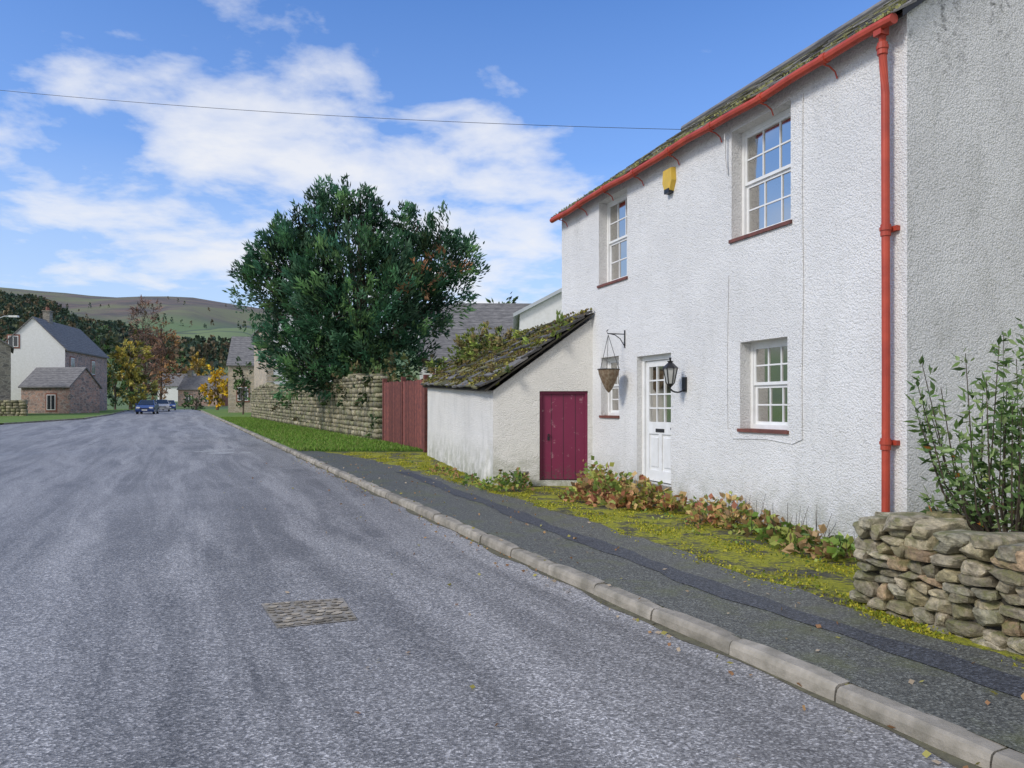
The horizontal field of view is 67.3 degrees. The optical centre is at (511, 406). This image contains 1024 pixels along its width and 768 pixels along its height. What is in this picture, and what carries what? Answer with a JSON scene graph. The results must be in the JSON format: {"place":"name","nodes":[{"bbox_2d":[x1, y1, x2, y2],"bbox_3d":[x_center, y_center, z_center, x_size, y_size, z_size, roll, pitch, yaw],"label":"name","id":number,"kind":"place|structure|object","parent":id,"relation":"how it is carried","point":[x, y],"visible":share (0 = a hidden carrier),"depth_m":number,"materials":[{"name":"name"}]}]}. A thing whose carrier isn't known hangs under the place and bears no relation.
{"place":"outdoors","nodes":[
{"label":"outdoors","id":0,"kind":"place"},
{"bbox_2d":[0,409,134,422],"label":"grass verge","id":1,"kind":"object","parent":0,"point":[35,417],"depth_m":66.82,"materials":[{"name":"green plant"}]},
{"bbox_2d":[0,315,18,317],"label":"street lamp","id":2,"kind":"object","parent":1,"relation":"on","point":[10,316],"visible":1,"depth_m":61.87,"materials":[{"name":"grey metal"}]},
{"bbox_2d":[0,400,27,415],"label":"stone garden wall","id":3,"kind":"structure","parent":1,"relation":"on","point":[13,407],"depth_m":68.17,"materials":[{"name":"beige stone"}]},
{"bbox_2d":[0,287,419,408],"bbox_3d":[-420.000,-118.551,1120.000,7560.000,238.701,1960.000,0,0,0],"label":"hills","id":4,"kind":"structure","parent":0,"point":[199,314],"depth_m":931.64,"materials":[{"name":"green plant"}]},
{"bbox_2d":[0,290,261,397],"bbox_3d":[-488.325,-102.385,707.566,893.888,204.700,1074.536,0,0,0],"label":"hillside woodland","id":5,"kind":"object","parent":4,"relation":"on","point":[28,307],"visible":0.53,"depth_m":408.32,"materials":[{"name":"green plant"}]},
{"bbox_2d":[197,409,422,451],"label":"grass verge","id":6,"kind":"object","parent":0,"point":[219,413],"depth_m":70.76,"materials":[{"name":"green plant"}]},
{"bbox_2d":[181,391,215,409],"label":"shrub","id":7,"kind":"object","parent":6,"relation":"on","point":[196,405],"visible":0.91,"depth_m":130.29,"materials":[{"name":"green plant"}]},
{"bbox_2d":[382,375,428,451],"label":"wooden gate","id":8,"kind":"structure","parent":6,"relation":"on","point":[404,412],"depth_m":25.66,"materials":[{"name":"brown wood"}]},
{"bbox_2d":[0,0,880,345],"label":"sky","id":9,"kind":"structure","parent":0,"point":[107,197],"materials":[{"name":"blue"}]},
{"bbox_2d":[0,409,956,767],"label":"road","id":10,"kind":"structure","parent":0,"point":[146,569],"depth_m":5.44,"materials":[{"name":"grey asphalt"}]},
{"bbox_2d":[135,400,158,413],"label":"parked car","id":11,"kind":"object","parent":10,"relation":"on","point":[142,406],"visible":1,"depth_m":80.85,"materials":[{"name":"blue metal"}]},
{"bbox_2d":[156,399,170,410],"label":"parked car","id":12,"kind":"object","parent":10,"relation":"on","point":[164,404],"visible":0.59,"depth_m":94.89,"materials":[{"name":"silver metal"}]},
{"bbox_2d":[162,400,176,409],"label":"parked car","id":13,"kind":"object","parent":10,"relation":"on","point":[172,405],"visible":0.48,"depth_m":110.81,"materials":[{"name":"blue metal"}]},
{"bbox_2d":[194,449,252,453],"bbox_3d":[-9.555,1.489,25.261,1.536,0.027,2.372,0,0,-41],"label":"worn road marking","id":14,"kind":"object","parent":10,"relation":"on","point":[221,452],"visible":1,"depth_m":25.28,"materials":[{"name":"white paint"}]},
{"bbox_2d":[261,598,357,627],"bbox_3d":[-1.689,1.690,6.359,0.687,0.009,0.807,0,0,-22],"label":"manhole cover","id":15,"kind":"object","parent":10,"relation":"on","point":[296,613],"visible":1,"depth_m":6.32,"materials":[{"name":"metal"}]},
{"bbox_2d":[220,420,981,767],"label":"silt line","id":16,"kind":"object","parent":10,"relation":"on","point":[952,760],"visible":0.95,"depth_m":5.50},
{"bbox_3d":[-20.200,-3.950,21.200,1.400,11.500,0.320,0,0,0],"label":"telegraph pole","id":17,"kind":"object","parent":10,"relation":"on","visible":0},
{"bbox_2d":[1,90,681,129],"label":"overhead cable","id":18,"kind":"object","parent":17,"relation":"attached to","point":[347,116],"visible":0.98,"depth_m":18.42,"materials":[{"name":"black rubber"}]},
{"bbox_2d":[292,448,1023,752],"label":"pavement","id":19,"kind":"structure","parent":0,"point":[951,697],"depth_m":6.03,"materials":[{"name":"grey asphalt"}]},
{"bbox_2d":[223,456,1023,767],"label":"fallen leaves","id":20,"kind":"object","parent":19,"relation":"on","point":[926,753],"visible":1,"depth_m":6.35,"materials":[{"name":"brown plant"}]},
{"bbox_2d":[398,472,1023,697],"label":"tarmac patch","id":21,"kind":"object","parent":19,"relation":"on","point":[1007,683],"visible":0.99,"depth_m":6.01,"materials":[{"name":"black asphalt"}]},
{"bbox_2d":[325,452,1023,753],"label":"mossy verge","id":22,"kind":"structure","parent":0,"point":[840,583],"depth_m":8.91,"materials":[{"name":"green plant"}]},
{"bbox_2d":[511,471,528,486],"bbox_3d":[0.150,1.375,14.500,0.330,0.290,0.330,0,0,0],"label":"plant pot","id":23,"kind":"object","parent":22,"relation":"on","point":[527,472],"visible":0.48,"depth_m":14.41,"materials":[{"name":"stone"}]},
{"bbox_2d":[431,459,707,513],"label":"weeds","id":24,"kind":"object","parent":22,"relation":"on","point":[506,481],"visible":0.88,"depth_m":13.93,"materials":[{"name":"green plant"}]},
{"bbox_2d":[406,457,821,561],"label":"weeds","id":25,"kind":"object","parent":22,"relation":"on","point":[747,542],"visible":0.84,"depth_m":9.39,"materials":[{"name":"green plant"}]},
{"bbox_2d":[558,455,693,513],"bbox_3d":[1.584,1.264,12.488,1.391,0.760,3.254,0,0,-22],"label":"geranium plant","id":26,"kind":"object","parent":22,"relation":"on","point":[591,487],"visible":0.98,"depth_m":12.08,"materials":[{"name":"green plant"}]},
{"bbox_2d":[684,491,765,533],"bbox_3d":[2.816,1.369,10.164,0.857,0.505,1.290,0,0,-33],"label":"geranium plant","id":27,"kind":"object","parent":22,"relation":"on","point":[715,514],"visible":0.91,"depth_m":10.13,"materials":[{"name":"green plant"}]},
{"bbox_2d":[601,478,854,557],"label":"dry stems","id":28,"kind":"object","parent":22,"relation":"on","point":[770,518],"visible":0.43,"depth_m":9.23,"materials":[{"name":"brown plant"}]},
{"bbox_2d":[739,507,859,565],"bbox_3d":[3.231,1.449,8.728,0.779,0.393,2.097,0,0,-17],"label":"ivy plant","id":29,"kind":"object","parent":22,"relation":"on","point":[797,540],"visible":0.93,"depth_m":8.53,"materials":[{"name":"green plant"}]},
{"bbox_2d":[849,512,1023,655],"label":"dry stone wall","id":30,"kind":"structure","parent":22,"relation":"on","point":[958,577],"depth_m":5.49,"materials":[{"name":"grey stone"}]},
{"bbox_2d":[874,509,1001,531],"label":"dry stone wall","id":31,"kind":"structure","parent":22,"relation":"on","point":[940,514],"depth_m":6.55,"materials":[{"name":"grey stone"}]},
{"bbox_2d":[903,317,1023,531],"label":"bay shrub","id":32,"kind":"object","parent":22,"relation":"on","point":[1007,418],"visible":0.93,"depth_m":6.31,"materials":[{"name":"green plant"}]},
{"bbox_2d":[930,471,1023,531],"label":"wall top plant","id":33,"kind":"object","parent":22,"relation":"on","point":[939,490],"depth_m":6.98,"materials":[{"name":"green plant"}]},
{"bbox_3d":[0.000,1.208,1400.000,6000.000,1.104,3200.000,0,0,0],"label":"ground","id":34,"kind":"structure","parent":0,"visible":0},
{"bbox_2d":[0,339,13,399],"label":"dark stone cottage","id":35,"kind":"structure","parent":34,"relation":"on","point":[6,350],"depth_m":69.78,"materials":[{"name":"grey stone"}]},
{"bbox_2d":[5,307,109,410],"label":"stone house with white gable","id":36,"kind":"structure","parent":34,"relation":"on","point":[45,341],"depth_m":83.84,"materials":[{"name":"paint"}]},
{"bbox_2d":[7,334,94,375],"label":"windows","id":37,"kind":"structure","parent":36,"relation":"in","point":[14,341],"depth_m":83.09,"materials":[{"name":"white paint"}]},
{"bbox_2d":[18,367,101,412],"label":"stone outbuilding","id":38,"kind":"structure","parent":34,"relation":"on","point":[60,389],"depth_m":79.82,"materials":[{"name":"brown stone"}]},
{"bbox_2d":[46,393,56,411],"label":"windows","id":39,"kind":"structure","parent":38,"relation":"in","point":[51,398],"depth_m":79.22,"materials":[{"name":"white paint"}]},
{"bbox_2d":[2,410,126,424],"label":"kerb","id":40,"kind":"structure","parent":34,"relation":"on","point":[61,419],"depth_m":57.99,"materials":[{"name":"concrete"}]},
{"bbox_2d":[93,324,115,405],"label":"evergreen tree","id":41,"kind":"object","parent":34,"relation":"on","point":[111,342],"visible":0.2,"depth_m":118.23,"materials":[{"name":"green plant"}]},
{"bbox_2d":[107,358,135,409],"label":"evergreen tree","id":42,"kind":"object","parent":34,"relation":"on","point":[117,390],"visible":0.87,"depth_m":109.97,"materials":[{"name":"green plant"}]},
{"bbox_2d":[107,329,159,408],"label":"autumn tree","id":43,"kind":"object","parent":34,"relation":"on","point":[132,374],"visible":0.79,"depth_m":118.63,"materials":[{"name":"yellow plant"}]},
{"bbox_2d":[126,388,147,408],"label":"golden shrub","id":44,"kind":"object","parent":34,"relation":"on","point":[133,401],"visible":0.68,"depth_m":94.92,"materials":[{"name":"yellow plant"}]},
{"bbox_2d":[126,294,167,399],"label":"bare birch tree","id":45,"kind":"object","parent":34,"relation":"on","point":[147,329],"visible":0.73,"depth_m":139.75,"materials":[{"name":"brown plant"}]},
{"bbox_2d":[141,321,187,399],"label":"autumn tree","id":46,"kind":"object","parent":34,"relation":"on","point":[169,364],"visible":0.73,"depth_m":150.56,"materials":[{"name":"brown plant"}]},
{"bbox_2d":[158,374,196,400],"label":"white cottage","id":47,"kind":"structure","parent":34,"relation":"on","point":[173,393],"depth_m":165.35,"materials":[{"name":"paint"}]},
{"bbox_2d":[164,351,193,373],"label":"evergreen tree","id":48,"kind":"object","parent":34,"relation":"on","point":[183,360],"visible":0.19,"depth_m":184.29,"materials":[{"name":"green plant"}]},
{"bbox_2d":[181,352,208,377],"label":"autumn tree","id":49,"kind":"object","parent":34,"relation":"on","point":[195,364],"visible":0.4,"depth_m":170.23,"materials":[{"name":"yellow plant"}]},
{"bbox_2d":[177,368,227,405],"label":"stone cottage","id":50,"kind":"structure","parent":34,"relation":"on","point":[190,383],"depth_m":151.99,"materials":[{"name":"stone"}]},
{"bbox_2d":[184,394,211,402],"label":"windows","id":51,"kind":"structure","parent":50,"relation":"in","point":[189,398],"depth_m":151.63,"materials":[{"name":"white paint"}]},
{"bbox_2d":[198,364,227,409],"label":"golden shrub","id":52,"kind":"object","parent":34,"relation":"on","point":[220,383],"visible":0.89,"depth_m":99.60,"materials":[{"name":"yellow plant"}]},
{"bbox_2d":[226,336,253,412],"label":"slate roofed cottage","id":53,"kind":"structure","parent":34,"relation":"on","point":[239,345],"depth_m":84.40,"materials":[{"name":"stone"}]},
{"bbox_2d":[236,386,249,401],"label":"windows","id":54,"kind":"structure","parent":53,"relation":"in","point":[245,388],"depth_m":84.25,"materials":[{"name":"white paint"}]},
{"bbox_2d":[232,356,252,413],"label":"tree","id":55,"kind":"object","parent":34,"relation":"on","point":[242,382],"visible":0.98,"depth_m":74.91,"materials":[{"name":"green plant"}]},
{"bbox_2d":[254,309,351,387],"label":"walls","id":56,"kind":"structure","parent":34,"relation":"on","point":[259,377],"depth_m":66.01,"materials":[{"name":"white paint"}]},
{"bbox_2d":[265,322,278,382],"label":"quoins","id":57,"kind":"object","parent":56,"relation":"attached to","point":[268,378],"visible":0.12,"depth_m":61.58,"materials":[{"name":"stone"}]},
{"bbox_2d":[251,373,387,440],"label":"stone boundary wall","id":58,"kind":"structure","parent":34,"relation":"on","point":[348,417],"depth_m":35.27,"materials":[{"name":"beige stone"}]},
{"bbox_2d":[270,349,437,437],"bbox_3d":[-9.382,-0.510,39.104,3.063,3.511,23.753,0,0,-28],"label":"ivy","id":59,"kind":"object","parent":58,"relation":"attached to","point":[354,367],"visible":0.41,"depth_m":31.34,"materials":[{"name":"green plant"}]},
{"bbox_2d":[222,172,490,403],"bbox_3d":[-7.449,-4.998,35.919,12.955,12.821,7.832,0,0,0],"label":"broadleaf tree","id":60,"kind":"object","parent":34,"relation":"on","point":[405,282],"visible":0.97,"depth_m":35.44,"materials":[{"name":"green plant"}]},
{"bbox_2d":[418,303,531,379],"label":"white cottage","id":61,"kind":"structure","parent":34,"relation":"on","point":[496,314],"depth_m":47.45,"materials":[{"name":"paint"}]},
{"bbox_2d":[486,291,517,302],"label":"evergreen tree","id":62,"kind":"object","parent":34,"relation":"on","point":[509,298],"visible":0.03,"depth_m":70.28,"materials":[{"name":"green plant"}]},
{"bbox_2d":[420,308,593,485],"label":"lean to outbuilding","id":63,"kind":"structure","parent":34,"relation":"on","point":[532,414],"depth_m":14.87,"materials":[{"name":"paint"}]},
{"bbox_2d":[421,310,573,385],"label":"roof vegetation","id":64,"kind":"object","parent":63,"relation":"on","point":[472,348],"visible":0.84,"depth_m":19.09,"materials":[{"name":"green plant"}]},
{"bbox_2d":[540,391,587,479],"bbox_3d":[0.989,0.570,14.843,0.934,1.720,0.112,0,0,6],"label":"plum door","id":65,"kind":"structure","parent":63,"relation":"in","point":[563,414],"depth_m":14.85,"materials":[{"name":"paint"}]},
{"bbox_2d":[513,288,561,332],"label":"white barn","id":66,"kind":"structure","parent":34,"relation":"on","point":[539,312],"depth_m":30.00,"materials":[{"name":"paint"}]},
{"bbox_2d":[201,410,1023,767],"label":"kerb","id":67,"kind":"structure","parent":34,"relation":"on","point":[955,740],"depth_m":4.99,"materials":[{"name":"concrete"}]},
{"bbox_2d":[562,0,1023,546],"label":"walls","id":68,"kind":"structure","parent":34,"relation":"on","point":[956,164],"depth_m":8.68,"materials":[{"name":"white paint"}]},
{"bbox_2d":[599,357,619,417],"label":"window","id":69,"kind":"structure","parent":68,"relation":"attached to","point":[613,402],"depth_m":14.23,"materials":[{"name":"white paint"}]},
{"bbox_2d":[597,330,624,391],"bbox_3d":[1.709,-0.785,13.345,0.457,1.102,0.396,0,0,17],"label":"hanging basket","id":70,"kind":"object","parent":68,"relation":"hanging from","point":[608,377],"visible":1,"depth_m":13.26,"materials":[{"name":"brown wicker"}]},
{"bbox_2d":[597,193,627,287],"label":"window","id":71,"kind":"structure","parent":68,"relation":"attached to","point":[616,239],"depth_m":14.19,"materials":[{"name":"white paint"}]},
{"bbox_2d":[633,353,671,507],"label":"front door","id":72,"kind":"structure","parent":68,"relation":"attached to","point":[656,428],"depth_m":12.72,"materials":[{"name":"white paint"}]},
{"bbox_2d":[662,167,675,194],"bbox_3d":[2.448,-3.515,12.014,0.090,0.390,0.300,0,0,-20],"label":"alarm box","id":73,"kind":"object","parent":68,"relation":"attached to","point":[669,179],"visible":1,"depth_m":11.95,"materials":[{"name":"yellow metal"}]},
{"bbox_2d":[663,358,686,392],"bbox_3d":[2.448,-0.464,11.573,0.383,0.531,0.251,0,0,0],"label":"wall lantern","id":74,"kind":"object","parent":68,"relation":"attached to","point":[670,368],"depth_m":11.54,"materials":[{"name":"black metal"}]},
{"bbox_2d":[550,13,899,511],"bbox_3d":[2.389,-1.212,11.928,0.254,5.505,8.923,0,0,-20],"label":"gutter and downpipe","id":75,"kind":"object","parent":68,"relation":"attached to","point":[879,29],"visible":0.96,"depth_m":7.90,"materials":[{"name":"red metal"}]},
{"bbox_2d":[551,0,924,217],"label":"roof","id":76,"kind":"structure","parent":68,"relation":"on","point":[848,29],"depth_m":12.31,"materials":[{"name":"stone"}]},
{"bbox_2d":[556,0,905,214],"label":"roof moss","id":77,"kind":"object","parent":76,"relation":"on","point":[819,53],"visible":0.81,"depth_m":10.19,"materials":[{"name":"green plant"}]},
{"bbox_2d":[728,108,791,243],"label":"window","id":78,"kind":"structure","parent":68,"relation":"attached to","point":[766,176],"depth_m":10.17,"materials":[{"name":"white paint"}]},
{"bbox_2d":[737,338,788,433],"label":"window","id":79,"kind":"structure","parent":68,"relation":"attached to","point":[769,386],"depth_m":10.11,"materials":[{"name":"white paint"}]},
{"bbox_2d":[724,93,803,443],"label":"cables","id":80,"kind":"object","parent":68,"relation":"attached to","point":[802,278],"visible":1,"depth_m":9.22,"materials":[{"name":"white plastic"}]}
]}

